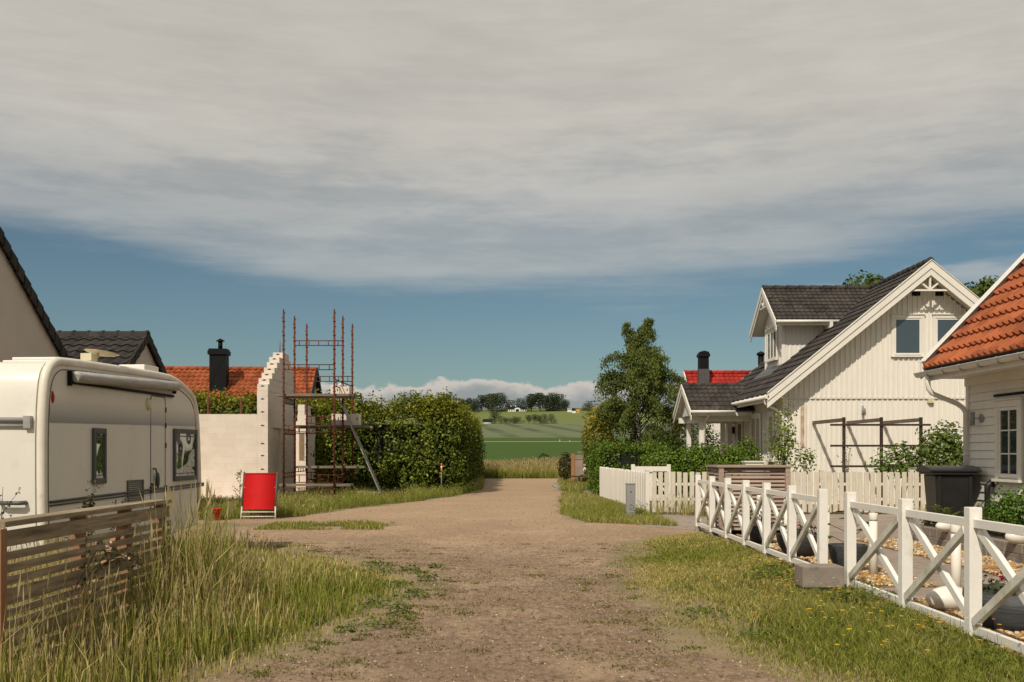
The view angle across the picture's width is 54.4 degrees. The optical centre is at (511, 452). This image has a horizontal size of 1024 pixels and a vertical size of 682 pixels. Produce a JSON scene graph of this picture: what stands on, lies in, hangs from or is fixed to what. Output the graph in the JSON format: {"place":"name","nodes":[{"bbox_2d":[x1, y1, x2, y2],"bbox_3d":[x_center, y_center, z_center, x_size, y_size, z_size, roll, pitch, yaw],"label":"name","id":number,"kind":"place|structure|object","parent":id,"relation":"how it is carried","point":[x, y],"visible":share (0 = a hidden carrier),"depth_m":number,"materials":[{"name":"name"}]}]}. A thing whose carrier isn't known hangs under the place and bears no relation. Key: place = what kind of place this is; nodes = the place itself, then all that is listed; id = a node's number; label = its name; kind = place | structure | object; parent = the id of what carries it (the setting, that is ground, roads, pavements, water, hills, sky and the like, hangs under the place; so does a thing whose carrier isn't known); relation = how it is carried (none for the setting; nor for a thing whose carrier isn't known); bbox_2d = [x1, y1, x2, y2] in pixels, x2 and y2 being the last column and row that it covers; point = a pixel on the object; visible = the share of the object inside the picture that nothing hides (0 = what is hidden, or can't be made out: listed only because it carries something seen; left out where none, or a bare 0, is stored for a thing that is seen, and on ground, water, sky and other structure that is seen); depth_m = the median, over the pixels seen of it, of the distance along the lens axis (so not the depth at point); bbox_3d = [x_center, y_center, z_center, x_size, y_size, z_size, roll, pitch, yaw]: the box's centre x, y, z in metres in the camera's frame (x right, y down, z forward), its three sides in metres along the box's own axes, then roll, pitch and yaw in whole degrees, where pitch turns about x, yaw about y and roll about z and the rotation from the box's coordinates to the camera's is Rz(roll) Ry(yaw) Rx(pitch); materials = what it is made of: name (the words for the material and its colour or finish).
{"place":"outdoors","nodes":[
{"label":"outdoors","id":0,"kind":"place"},
{"bbox_2d":[0,227,69,361],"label":"rendered house","id":1,"kind":"structure","parent":0,"point":[27,329],"depth_m":20.82,"materials":[{"name":"paint"}]},
{"bbox_2d":[56,330,167,373],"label":"rendered garage","id":2,"kind":"structure","parent":0,"point":[133,347],"depth_m":25.69,"materials":[{"name":"black tile"}]},
{"bbox_2d":[121,478,892,681],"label":"gravel road","id":3,"kind":"structure","parent":0,"point":[535,491],"depth_m":9.82,"materials":[{"name":"gravel"}]},
{"bbox_2d":[213,508,221,519],"bbox_3d":[-6.750,1.413,22.800,0.259,0.275,0.246,0,0,0],"label":"bucket","id":4,"kind":"object","parent":3,"relation":"on","point":[217,512],"visible":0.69,"depth_m":22.71,"materials":[{"name":"red plastic"}]},
{"bbox_2d":[240,472,279,518],"bbox_3d":[-5.911,1.002,23.517,0.833,1.114,0.827,0,0,-2],"label":"deck chair","id":5,"kind":"object","parent":3,"relation":"on","point":[259,491],"visible":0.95,"depth_m":23.28,"materials":[{"name":"red fabric"}]},
{"bbox_2d":[221,542,706,680],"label":"creeping tufts","id":6,"kind":"object","parent":3,"relation":"on","point":[317,648],"visible":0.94,"depth_m":9.31,"materials":[{"name":"green plant"}]},
{"bbox_2d":[199,498,792,681],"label":"road stones","id":7,"kind":"object","parent":3,"relation":"on","point":[535,643],"visible":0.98,"depth_m":10.06,"materials":[{"name":"gravel"}]},
{"bbox_2d":[190,480,1010,668],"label":"broadleaf weeds","id":8,"kind":"object","parent":3,"relation":"on","point":[407,616],"visible":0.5,"depth_m":9.85,"materials":[{"name":"green plant"}]},
{"bbox_2d":[0,0,1023,408],"label":"sky","id":9,"kind":"structure","parent":0,"point":[487,191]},
{"bbox_2d":[7,489,1020,681],"bbox_3d":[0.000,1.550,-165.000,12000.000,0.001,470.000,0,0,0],"label":"ground","id":10,"kind":"structure","parent":0,"point":[807,512],"depth_m":14.32,"materials":[{"name":"plant"}]},
{"bbox_2d":[0,487,20,528],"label":"tall weed","id":11,"kind":"object","parent":10,"relation":"on","point":[3,512],"visible":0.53,"depth_m":8.80,"materials":[{"name":"green plant"}]},
{"bbox_2d":[23,640,116,656],"bbox_3d":[-3.120,1.375,6.998,0.620,0.030,0.140,-3,7,-8],"label":"loose board","id":12,"kind":"object","parent":10,"relation":"on","point":[88,644],"visible":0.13,"depth_m":6.99,"materials":[{"name":"brown wood"}]},
{"bbox_2d":[64,479,104,565],"bbox_3d":[-3.966,0.906,9.316,0.312,1.327,0.289,0,0,27],"label":"tall weed","id":13,"kind":"object","parent":10,"relation":"on","point":[90,498],"visible":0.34,"depth_m":9.29,"materials":[{"name":"green plant"}]},
{"bbox_2d":[0,499,171,680],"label":"slatted fence","id":14,"kind":"object","parent":10,"relation":"on","point":[77,526],"visible":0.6,"depth_m":7.15,"materials":[{"name":"wood"}]},
{"bbox_2d":[0,349,203,555],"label":"caravan","id":15,"kind":"object","parent":10,"relation":"on","point":[70,428],"visible":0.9,"depth_m":12.00,"materials":[{"name":"metal"}]},
{"bbox_2d":[92,428,106,483],"bbox_3d":[-5.036,0.040,12.156,0.034,0.680,0.320,0,0,4],"label":"side window","id":16,"kind":"structure","parent":15,"relation":"in","point":[99,435],"depth_m":12.15,"materials":[{"name":"grey plastic"}]},
{"bbox_2d":[150,395,166,522],"bbox_3d":[-4.893,0.130,13.852,0.066,1.840,0.490,0,0,4],"label":"door","id":17,"kind":"structure","parent":15,"relation":"in","point":[157,483],"depth_m":13.75,"materials":[{"name":"grey plastic"}]},
{"bbox_2d":[173,428,197,480],"bbox_3d":[-4.837,0.030,14.767,0.034,0.760,0.840,0,0,4],"label":"front window","id":18,"kind":"structure","parent":15,"relation":"in","point":[185,441],"depth_m":14.76,"materials":[{"name":"grey plastic"}]},
{"bbox_2d":[57,539,159,643],"bbox_3d":[-3.089,1.058,7.804,0.327,0.790,1.458,0,0,9],"label":"wild rose","id":19,"kind":"object","parent":10,"relation":"on","point":[112,555],"visible":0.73,"depth_m":7.59,"materials":[{"name":"green plant"}]},
{"bbox_2d":[0,476,422,681],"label":"tall grass","id":20,"kind":"structure","parent":10,"relation":"on","point":[210,581],"depth_m":8.17,"materials":[{"name":"plant"}]},
{"bbox_2d":[165,338,321,407],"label":"clay roofed house","id":21,"kind":"structure","parent":10,"relation":"on","point":[219,373],"depth_m":44.67,"materials":[{"name":"tile"}]},
{"bbox_2d":[199,341,314,499],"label":"block building","id":22,"kind":"structure","parent":10,"relation":"on","point":[231,445],"depth_m":33.00,"materials":[{"name":"concrete"}]},
{"bbox_2d":[191,383,337,489],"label":"conifer hedge","id":23,"kind":"object","parent":10,"relation":"on","point":[232,402],"visible":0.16,"depth_m":41.90,"materials":[{"name":"green plant"}]},
{"bbox_2d":[282,309,353,494],"bbox_3d":[-6.525,-1.530,33.800,1.790,6.180,3.760,0,0,0],"label":"scaffold","id":24,"kind":"object","parent":10,"relation":"on","point":[285,431],"visible":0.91,"depth_m":33.57,"materials":[{"name":"metal"}]},
{"bbox_2d":[276,394,355,397],"bbox_3d":[-6.405,-1.865,32.775,2.410,0.075,1.438,0,0,0],"label":"scaffold plank","id":25,"kind":"object","parent":24,"relation":"on","point":[317,395],"visible":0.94,"depth_m":32.37,"materials":[{"name":"wood"}]},
{"bbox_2d":[330,383,351,393],"bbox_3d":[-5.707,-2.116,33.248,0.625,0.420,0.504,0,0,0],"label":"block stack","id":26,"kind":"object","parent":25,"relation":"on","point":[344,390],"visible":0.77,"depth_m":33.00,"materials":[{"name":"concrete"}]},
{"bbox_2d":[279,484,353,485],"bbox_3d":[-6.338,1.045,32.275,2.330,0.075,0.438,0,0,0],"label":"scaffold plank","id":27,"kind":"object","parent":24,"relation":"on","point":[317,484],"visible":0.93,"depth_m":32.06,"materials":[{"name":"wood"}]},
{"bbox_2d":[296,466,365,467],"bbox_3d":[-6.157,0.485,33.925,2.328,0.075,0.538,0,0,0],"label":"scaffold plank","id":28,"kind":"object","parent":24,"relation":"on","point":[330,467],"visible":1,"depth_m":33.66,"materials":[{"name":"wood"}]},
{"bbox_2d":[290,425,372,428],"bbox_3d":[-6.237,-0.895,34.575,2.645,0.075,1.838,0,0,0],"label":"scaffold plank","id":29,"kind":"object","parent":24,"relation":"on","point":[358,427],"visible":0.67,"depth_m":33.86,"materials":[{"name":"wood"}]},
{"bbox_2d":[332,414,360,424],"bbox_3d":[-5.728,-1.136,34.448,0.945,0.400,0.504,0,0,0],"label":"block stack","id":30,"kind":"object","parent":29,"relation":"on","point":[355,419],"visible":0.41,"depth_m":34.20,"materials":[{"name":"concrete"}]},
{"bbox_2d":[338,398,381,493],"bbox_3d":[-5.140,-0.225,33.825,1.606,3.567,0.491,0,0,-6],"label":"ladder","id":31,"kind":"object","parent":10,"relation":"on","point":[362,451],"visible":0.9,"depth_m":33.67,"materials":[{"name":"metal"}]},
{"bbox_2d":[309,387,488,493],"bbox_3d":[-4.458,-0.285,48.368,6.253,4.381,23.719,0,0,0],"label":"tall hedge","id":32,"kind":"object","parent":10,"relation":"on","point":[446,432],"visible":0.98,"depth_m":37.18,"materials":[{"name":"green plant"}]},
{"bbox_2d":[481,454,570,478],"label":"ripe grass","id":33,"kind":"structure","parent":10,"relation":"on","point":[525,468],"depth_m":61.05,"materials":[{"name":"plant"}]},
{"bbox_2d":[198,475,926,549],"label":"rough grass","id":34,"kind":"structure","parent":10,"relation":"on","point":[576,501],"depth_m":26.29,"materials":[{"name":"plant"}]},
{"bbox_2d":[557,452,570,479],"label":"dark shrub","id":35,"kind":"object","parent":10,"relation":"on","point":[566,474],"visible":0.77,"depth_m":49.85,"materials":[{"name":"green plant"}]},
{"bbox_2d":[569,452,589,482],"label":"wooden panel","id":36,"kind":"object","parent":10,"relation":"on","point":[577,470],"visible":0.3,"depth_m":47.95,"materials":[{"name":"wood"}]},
{"bbox_2d":[580,397,613,478],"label":"golden shrub","id":37,"kind":"object","parent":10,"relation":"on","point":[587,435],"visible":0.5,"depth_m":43.59,"materials":[{"name":"green plant"}]},
{"bbox_2d":[599,467,649,513],"bbox_3d":[3.246,0.990,29.793,0.124,1.120,9.422,0,0,-2],"label":"picket fence","id":38,"kind":"object","parent":10,"relation":"on","point":[612,484],"visible":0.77,"depth_m":29.06,"materials":[{"name":"paint"}]},
{"bbox_2d":[583,439,671,495],"bbox_3d":[4.332,0.567,38.302,3.033,2.232,6.303,0,0,0],"label":"clipped hedge","id":39,"kind":"object","parent":10,"relation":"on","point":[610,454],"visible":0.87,"depth_m":35.55,"materials":[{"name":"green plant"}]},
{"bbox_2d":[625,483,635,514],"bbox_3d":[2.820,1.163,23.700,0.230,0.875,0.200,0,0,0],"label":"utility cabinet","id":40,"kind":"object","parent":10,"relation":"on","point":[630,492],"visible":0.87,"depth_m":23.61,"materials":[{"name":"grey metal"}]},
{"bbox_2d":[581,317,697,464],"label":"birch tree","id":41,"kind":"object","parent":10,"relation":"on","point":[646,374],"visible":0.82,"depth_m":44.03,"materials":[{"name":"green plant"}]},
{"bbox_2d":[631,464,670,506],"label":"garden gate","id":42,"kind":"structure","parent":10,"relation":"on","point":[667,468],"depth_m":28.37,"materials":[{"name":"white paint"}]},
{"bbox_2d":[638,444,686,495],"bbox_3d":[4.706,0.663,31.202,1.620,1.841,1.311,0,0,0],"label":"rose bush","id":43,"kind":"object","parent":10,"relation":"on","point":[662,459],"visible":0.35,"depth_m":30.93,"materials":[{"name":"green plant"}]},
{"bbox_2d":[656,417,719,461],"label":"lilac","id":44,"kind":"object","parent":10,"relation":"on","point":[673,445],"visible":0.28,"depth_m":42.10,"materials":[{"name":"green plant"}]},
{"bbox_2d":[666,441,721,497],"bbox_3d":[5.672,0.614,30.889,2.022,1.940,1.269,0,0,0],"label":"rose bush","id":45,"kind":"object","parent":10,"relation":"on","point":[692,456],"visible":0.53,"depth_m":30.66,"materials":[{"name":"green plant"}]},
{"bbox_2d":[702,442,754,474],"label":"rose bush","id":46,"kind":"object","parent":10,"relation":"on","point":[732,458],"visible":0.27,"depth_m":30.39,"materials":[{"name":"green plant"}]},
{"bbox_2d":[735,433,764,463],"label":"rose bush","id":47,"kind":"object","parent":10,"relation":"on","point":[752,450],"visible":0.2,"depth_m":31.41,"materials":[{"name":"green plant"}]},
{"bbox_2d":[741,461,764,464],"bbox_3d":[7.040,0.895,29.100,0.600,1.310,0.480,0,0,0],"label":"white planter","id":48,"kind":"object","parent":10,"relation":"on","point":[752,462],"visible":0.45,"depth_m":28.90,"materials":[{"name":"paint"}]},
{"bbox_2d":[695,475,827,565],"bbox_3d":[3.705,1.031,15.850,0.112,1.198,8.002,0,0,0],"label":"crossed fence","id":49,"kind":"object","parent":10,"relation":"on","point":[793,508],"visible":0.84,"depth_m":14.45,"materials":[{"name":"paint"}]},
{"bbox_2d":[763,397,802,478],"bbox_3d":[7.318,0.038,26.906,1.076,3.086,0.896,0,0,21],"label":"young tree","id":50,"kind":"object","parent":10,"relation":"on","point":[780,449],"visible":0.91,"depth_m":26.83,"materials":[{"name":"green plant"}]},
{"bbox_2d":[650,470,925,511],"bbox_3d":[7.035,0.990,25.084,7.130,1.120,0.191,0,0,0],"label":"picket fence","id":51,"kind":"object","parent":10,"relation":"on","point":[913,484],"visible":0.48,"depth_m":24.99,"materials":[{"name":"paint"}]},
{"bbox_2d":[795,445,816,477],"bbox_3d":[7.738,0.693,26.203,0.609,1.776,0.472,0,0,0],"label":"leafy sprout","id":52,"kind":"object","parent":10,"relation":"on","point":[804,466],"visible":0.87,"depth_m":26.16,"materials":[{"name":"green plant"}]},
{"bbox_2d":[613,530,1023,681],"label":"verge turf","id":53,"kind":"structure","parent":10,"relation":"on","point":[704,562],"depth_m":8.59,"materials":[{"name":"green plant"}]},
{"bbox_2d":[794,564,843,592],"bbox_3d":[3.345,1.438,10.850,0.450,0.425,0.320,0,0,0],"label":"gate block","id":54,"kind":"object","parent":10,"relation":"on","point":[806,576],"depth_m":10.69,"materials":[{"name":"concrete"}]},
{"bbox_2d":[673,257,979,503],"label":"white house","id":55,"kind":"structure","parent":10,"relation":"on","point":[853,352],"depth_m":30.00,"materials":[{"name":"paint"}]},
{"bbox_2d":[750,413,760,458],"bbox_3d":[8.123,-0.514,33.310,0.095,1.593,1.454,0,0,0],"label":"window","id":56,"kind":"structure","parent":55,"relation":"in","point":[755,420],"depth_m":33.20,"materials":[{"name":"glass"}]},
{"bbox_2d":[766,411,774,461],"bbox_3d":[8.123,-0.514,31.325,0.095,1.593,0.784,0,0,0],"label":"window","id":57,"kind":"structure","parent":55,"relation":"in","point":[770,414],"depth_m":31.39,"materials":[{"name":"glass"}]},
{"bbox_2d":[765,326,777,362],"bbox_3d":[8.903,-3.705,34.210,0.095,1.149,1.388,0,0,0],"label":"dormer window","id":58,"kind":"structure","parent":55,"relation":"in","point":[771,333],"depth_m":34.14,"materials":[{"name":"white paint"}]},
{"bbox_2d":[890,314,925,356],"bbox_3d":[11.905,-3.524,29.926,1.044,1.293,0.095,0,0,0],"label":"window","id":59,"kind":"structure","parent":55,"relation":"in","point":[907,330],"depth_m":29.95,"materials":[{"name":"white paint"}]},
{"bbox_2d":[932,314,964,347],"bbox_3d":[13.155,-3.524,29.926,1.044,1.293,0.095,0,0,0],"label":"window","id":60,"kind":"structure","parent":55,"relation":"in","point":[941,323],"depth_m":29.94,"materials":[{"name":"white paint"}]},
{"bbox_2d":[838,437,851,491],"bbox_3d":[8.833,0.565,26.385,0.437,2.031,0.350,0,0,0],"label":"sapling","id":61,"kind":"object","parent":10,"relation":"on","point":[847,467],"visible":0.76,"depth_m":26.39,"materials":[{"name":"green plant"}]},
{"bbox_2d":[684,558,1021,667],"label":"hawkbit flowers","id":62,"kind":"object","parent":10,"relation":"on","point":[779,576],"visible":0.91,"depth_m":8.86,"materials":[{"name":"yellow plant"}]},
{"bbox_2d":[842,269,874,285],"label":"garden tree","id":63,"kind":"object","parent":10,"relation":"on","point":[859,279],"visible":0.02,"depth_m":59.76,"materials":[{"name":"green plant"}]},
{"bbox_2d":[812,417,930,508],"bbox_3d":[10.050,0.290,28.550,2.740,2.520,2.840,0,0,0],"label":"pergola","id":64,"kind":"object","parent":10,"relation":"on","point":[845,423],"visible":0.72,"depth_m":27.16,"materials":[{"name":"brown wood"}]},
{"bbox_2d":[863,273,883,284],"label":"garden tree","id":65,"kind":"object","parent":10,"relation":"on","point":[876,277],"visible":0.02,"depth_m":61.34,"materials":[{"name":"green plant"}]},
{"bbox_2d":[864,440,933,497],"bbox_3d":[10.294,0.628,26.463,1.792,1.911,1.011,0,0,17],"label":"climbing plant","id":66,"kind":"object","parent":10,"relation":"on","point":[910,459],"visible":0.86,"depth_m":26.41,"materials":[{"name":"green plant"}]},
{"bbox_2d":[844,492,1023,653],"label":"crossed fence","id":67,"kind":"object","parent":10,"relation":"on","point":[972,533],"visible":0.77,"depth_m":8.55,"materials":[{"name":"paint"}]},
{"bbox_2d":[913,419,962,474],"bbox_3d":[11.471,0.344,26.366,1.616,2.476,1.238,0,0,0],"label":"climbing plant","id":68,"kind":"object","parent":10,"relation":"on","point":[954,447],"visible":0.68,"depth_m":26.18,"materials":[{"name":"green plant"}]},
{"bbox_2d":[929,525,1005,539],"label":"raised soil","id":69,"kind":"structure","parent":10,"relation":"on","point":[999,535],"depth_m":15.46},
{"bbox_2d":[931,504,962,515],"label":"fern","id":70,"kind":"object","parent":69,"relation":"on","point":[944,512],"visible":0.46,"depth_m":16.28,"materials":[{"name":"green plant"}]},
{"bbox_2d":[916,466,981,525],"bbox_3d":[7.443,0.744,17.004,0.820,1.048,0.908,0,0,7],"label":"wheeled bin","id":71,"kind":"object","parent":69,"relation":"on","point":[948,486],"visible":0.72,"depth_m":16.65,"materials":[{"name":"black plastic"}]},
{"bbox_2d":[981,485,1023,532],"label":"garden shrub","id":72,"kind":"object","parent":69,"relation":"on","point":[1010,511],"visible":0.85,"depth_m":14.85,"materials":[{"name":"green plant"}]},
{"bbox_2d":[913,253,1023,521],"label":"sided house","id":73,"kind":"structure","parent":10,"relation":"on","point":[978,347],"depth_m":16.32,"materials":[{"name":"paint"}]},
{"bbox_2d":[991,391,1023,482],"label":"window","id":74,"kind":"structure","parent":73,"relation":"in","point":[1009,412],"depth_m":15.78,"materials":[{"name":"white paint"}]},
{"bbox_2d":[963,281,984,297],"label":"garden tree","id":75,"kind":"object","parent":10,"relation":"on","point":[974,290],"visible":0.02,"depth_m":59.70,"materials":[{"name":"green plant"}]},
{"bbox_2d":[976,275,998,295],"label":"garden tree","id":76,"kind":"object","parent":10,"relation":"on","point":[984,284],"visible":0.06,"depth_m":60.80,"materials":[{"name":"green plant"}]},
{"bbox_2d":[362,408,672,423],"bbox_3d":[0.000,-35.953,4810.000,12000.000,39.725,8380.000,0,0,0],"label":"hill meadow","id":77,"kind":"structure","parent":0,"point":[563,417],"depth_m":927.77,"materials":[{"name":"plant"}]},
{"bbox_2d":[477,395,487,410],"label":"hill tree","id":78,"kind":"object","parent":77,"relation":"on","point":[482,399],"visible":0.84,"depth_m":1128.06,"materials":[{"name":"green plant"}]},
{"bbox_2d":[484,393,501,410],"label":"hill tree","id":79,"kind":"object","parent":77,"relation":"on","point":[493,398],"visible":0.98,"depth_m":1085.90,"materials":[{"name":"green plant"}]},
{"bbox_2d":[488,408,501,423],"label":"field bush","id":80,"kind":"object","parent":77,"relation":"on","point":[493,411],"visible":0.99,"depth_m":639.58,"materials":[{"name":"green plant"}]},
{"bbox_2d":[487,393,511,410],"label":"hill tree","id":81,"kind":"object","parent":77,"relation":"on","point":[503,399],"visible":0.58,"depth_m":1108.52,"materials":[{"name":"green plant"}]},
{"bbox_2d":[508,406,526,411],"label":"farmhouse","id":82,"kind":"object","parent":77,"relation":"on","point":[514,408],"visible":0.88,"depth_m":1100.00,"materials":[{"name":"paint"}]},
{"bbox_2d":[522,394,537,411],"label":"hill tree","id":83,"kind":"object","parent":77,"relation":"on","point":[530,400],"visible":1,"depth_m":1081.29,"materials":[{"name":"green plant"}]},
{"bbox_2d":[533,392,546,410],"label":"hill tree","id":84,"kind":"object","parent":77,"relation":"on","point":[539,395],"visible":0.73,"depth_m":1087.27,"materials":[{"name":"green plant"}]},
{"bbox_2d":[538,395,553,410],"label":"hill tree","id":85,"kind":"object","parent":77,"relation":"on","point":[544,400],"visible":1,"depth_m":1076.27,"materials":[{"name":"green plant"}]},
{"bbox_2d":[545,393,561,410],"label":"hill tree","id":86,"kind":"object","parent":77,"relation":"on","point":[552,396],"visible":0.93,"depth_m":1082.84,"materials":[{"name":"green plant"}]},
{"bbox_2d":[549,394,565,410],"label":"hill tree","id":87,"kind":"object","parent":77,"relation":"on","point":[560,399],"visible":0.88,"depth_m":1084.44,"materials":[{"name":"green plant"}]},
{"bbox_2d":[480,442,628,461],"bbox_3d":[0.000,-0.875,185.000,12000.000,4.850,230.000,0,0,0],"label":"green field","id":88,"kind":"structure","parent":0,"point":[506,450],"depth_m":207.71,"materials":[{"name":"plant"}]},
{"bbox_2d":[484,441,627,441],"bbox_3d":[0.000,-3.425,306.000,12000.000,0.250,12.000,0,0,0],"label":"farm track","id":89,"kind":"structure","parent":0,"point":[537,441],"depth_m":308.14,"materials":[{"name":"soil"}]},
{"bbox_2d":[482,438,666,440],"bbox_3d":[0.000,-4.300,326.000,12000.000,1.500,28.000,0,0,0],"label":"field margin","id":90,"kind":"object","parent":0,"point":[532,439],"visible":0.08,"depth_m":327.63,"materials":[{"name":"plant"}]},
{"bbox_2d":[481,424,670,437],"bbox_3d":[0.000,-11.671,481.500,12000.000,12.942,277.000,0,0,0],"label":"crop field","id":91,"kind":"structure","parent":0,"point":[532,430],"depth_m":453.14,"materials":[{"name":"plant"}]},
{"bbox_2d":[671,351,764,452],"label":"red roofed house","id":92,"kind":"structure","parent":0,"point":[703,373],"depth_m":47.32,"materials":[{"name":"tile"}]},
{"bbox_2d":[644,514,1020,660],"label":"paved yard","id":93,"kind":"structure","parent":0,"point":[920,564],"depth_m":18.32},
{"bbox_2d":[705,465,792,535],"bbox_3d":[4.450,0.892,18.800,1.380,1.315,1.160,0,0,0],"label":"slatted screen","id":94,"kind":"object","parent":93,"relation":"on","point":[778,477],"visible":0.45,"depth_m":18.31,"materials":[{"name":"wood"}]},
{"bbox_2d":[950,524,960,586],"bbox_3d":[4.660,1.160,10.450,0.108,0.820,0.108,0,0,0],"label":"bollard","id":95,"kind":"object","parent":93,"relation":"on","point":[955,564],"visible":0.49,"depth_m":10.41,"materials":[{"name":"white plastic"}]},
{"bbox_2d":[913,523,1023,563],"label":"retaining wall","id":96,"kind":"structure","parent":93,"relation":"on","point":[1007,549],"depth_m":14.67,"materials":[{"name":"stone"}]},
{"bbox_2d":[935,522,949,531],"bbox_3d":[6.971,1.180,15.995,0.353,0.187,0.204,0,0,-11],"label":"white stone","id":97,"kind":"object","parent":96,"relation":"on","point":[942,527],"visible":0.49,"depth_m":15.91,"materials":[{"name":"stone"}]},
{"bbox_2d":[1005,533,1023,543],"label":"white stone","id":98,"kind":"object","parent":96,"relation":"on","point":[1014,539],"visible":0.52,"depth_m":13.75,"materials":[{"name":"stone"}]},
{"bbox_2d":[715,533,1023,657],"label":"gravel bed","id":99,"kind":"object","parent":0,"point":[931,585],"visible":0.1,"depth_m":12.35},
{"bbox_2d":[750,508,776,543],"bbox_3d":[4.150,1.222,16.700,0.600,0.627,0.600,0,0,0],"label":"plant bowl","id":100,"kind":"object","parent":99,"relation":"on","point":[755,536],"visible":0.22,"depth_m":16.50,"materials":[{"name":"plastic"}]},
{"bbox_2d":[776,522,816,556],"bbox_3d":[4.220,1.277,14.650,0.660,0.518,0.660,0,0,0],"label":"plant bowl","id":101,"kind":"object","parent":99,"relation":"on","point":[805,549],"visible":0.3,"depth_m":14.46,"materials":[{"name":"plastic"}]},
{"bbox_2d":[828,510,868,566],"bbox_3d":[4.272,1.142,12.742,0.723,0.787,0.664,0,0,0],"label":"plant bowl","id":102,"kind":"object","parent":99,"relation":"on","point":[836,552],"visible":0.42,"depth_m":12.62,"materials":[{"name":"plastic"}]},
{"bbox_2d":[869,513,877,573],"bbox_3d":[4.500,1.160,12.400,0.108,0.820,0.108,0,0,0],"label":"bollard","id":103,"kind":"object","parent":99,"relation":"on","point":[873,527],"visible":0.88,"depth_m":12.36,"materials":[{"name":"white metal"}]},
{"bbox_2d":[925,586,961,610],"bbox_3d":[4.227,1.413,9.625,0.451,0.255,0.321,0,0,-11],"label":"pot","id":104,"kind":"object","parent":99,"relation":"on","point":[945,601],"visible":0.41,"depth_m":9.51,"materials":[{"name":"ceramic"}]},
{"bbox_2d":[962,571,1023,631],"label":"plant bowl","id":105,"kind":"object","parent":99,"relation":"on","point":[1008,614],"visible":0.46,"depth_m":8.44,"materials":[{"name":"concrete"}]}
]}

